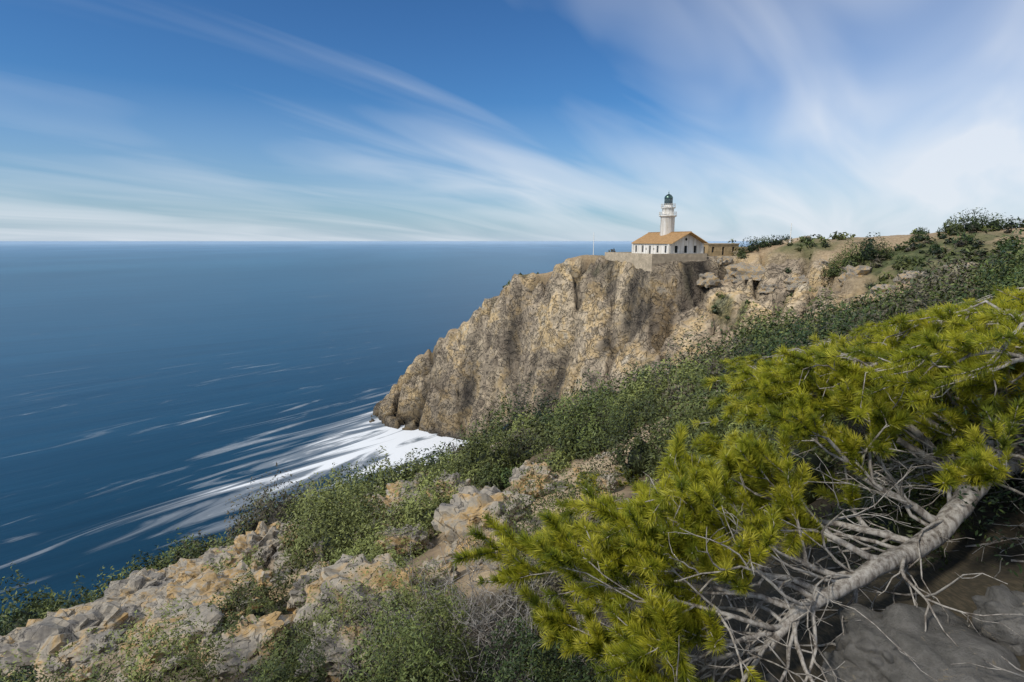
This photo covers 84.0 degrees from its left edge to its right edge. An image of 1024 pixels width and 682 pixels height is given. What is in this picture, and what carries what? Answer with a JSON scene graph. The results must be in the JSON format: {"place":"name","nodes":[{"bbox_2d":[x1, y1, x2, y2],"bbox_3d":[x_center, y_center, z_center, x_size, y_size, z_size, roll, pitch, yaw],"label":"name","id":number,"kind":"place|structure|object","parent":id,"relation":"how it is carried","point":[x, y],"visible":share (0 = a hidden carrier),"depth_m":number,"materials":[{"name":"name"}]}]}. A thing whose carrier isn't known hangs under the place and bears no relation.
{"place":"outdoors","nodes":[
{"label":"outdoors","id":0,"kind":"place"},
{"bbox_2d":[0,241,768,617],"bbox_3d":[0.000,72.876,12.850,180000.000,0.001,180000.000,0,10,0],"label":"sea","id":1,"kind":"structure","parent":0,"point":[154,395],"depth_m":324.31,"materials":[{"name":"blue liquid"}]},
{"bbox_2d":[0,0,1023,240],"label":"sky","id":2,"kind":"structure","parent":0,"point":[121,120],"materials":[{"name":"blue"}]},
{"bbox_2d":[30,228,1023,681],"bbox_3d":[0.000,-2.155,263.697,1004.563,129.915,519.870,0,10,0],"label":"terrain","id":3,"kind":"structure","parent":0,"point":[566,324],"depth_m":165.46,"materials":[{"name":"beige stone"}]},
{"bbox_2d":[0,256,974,681],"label":"outcrop rocks","id":4,"kind":"object","parent":3,"relation":"on","point":[140,592],"visible":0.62,"depth_m":10.93,"materials":[{"name":"beige stone"}]},
{"bbox_2d":[295,525,713,681],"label":"dry shrub twigs","id":5,"kind":"object","parent":3,"relation":"on","point":[472,624],"visible":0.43,"depth_m":5.06,"materials":[{"name":"grey wood"}]},
{"bbox_2d":[0,217,1023,681],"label":"shrubs","id":6,"kind":"object","parent":3,"relation":"on","point":[810,457],"visible":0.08,"depth_m":11.65,"materials":[{"name":"green plant"}]},
{"bbox_2d":[605,252,706,270],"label":"terrace wall","id":7,"kind":"structure","parent":3,"relation":"on","point":[645,262],"depth_m":169.85,"materials":[{"name":"stone"}]},
{"bbox_2d":[632,192,707,253],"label":"lighthouse","id":8,"kind":"object","parent":7,"relation":"on","point":[666,239],"visible":0.98,"depth_m":175.32,"materials":[{"name":"white paint"}]},
{"bbox_2d":[369,429,1023,681],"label":"litter twigs","id":9,"kind":"object","parent":3,"relation":"on","point":[825,644],"visible":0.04,"depth_m":4.27,"materials":[{"name":"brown wood"}]},
{"bbox_2d":[703,243,739,255],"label":"annex","id":10,"kind":"object","parent":3,"relation":"on","point":[719,249],"visible":0.53,"depth_m":178.22,"materials":[{"name":"stone"}]},
{"bbox_2d":[447,285,1023,681],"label":"pine tree","id":11,"kind":"object","parent":3,"relation":"on","point":[633,643],"depth_m":3.56,"materials":[{"name":"green plant"}]},
{"bbox_2d":[733,236,808,254],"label":"boundary wall","id":12,"kind":"structure","parent":3,"relation":"on","point":[788,240],"depth_m":174.06,"materials":[{"name":"stone"}]},
{"bbox_2d":[737,220,1014,288],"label":"shrubs","id":13,"kind":"object","parent":3,"relation":"on","point":[864,251],"visible":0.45,"depth_m":147.18,"materials":[{"name":"green plant"}]},
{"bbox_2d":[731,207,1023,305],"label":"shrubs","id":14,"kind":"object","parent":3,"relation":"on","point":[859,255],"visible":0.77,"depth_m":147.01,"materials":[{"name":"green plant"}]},
{"bbox_2d":[755,584,1023,681],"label":"boulder","id":15,"kind":"object","parent":3,"relation":"on","point":[867,650],"visible":0.88,"depth_m":3.20,"materials":[{"name":"grey stone"}]}
]}

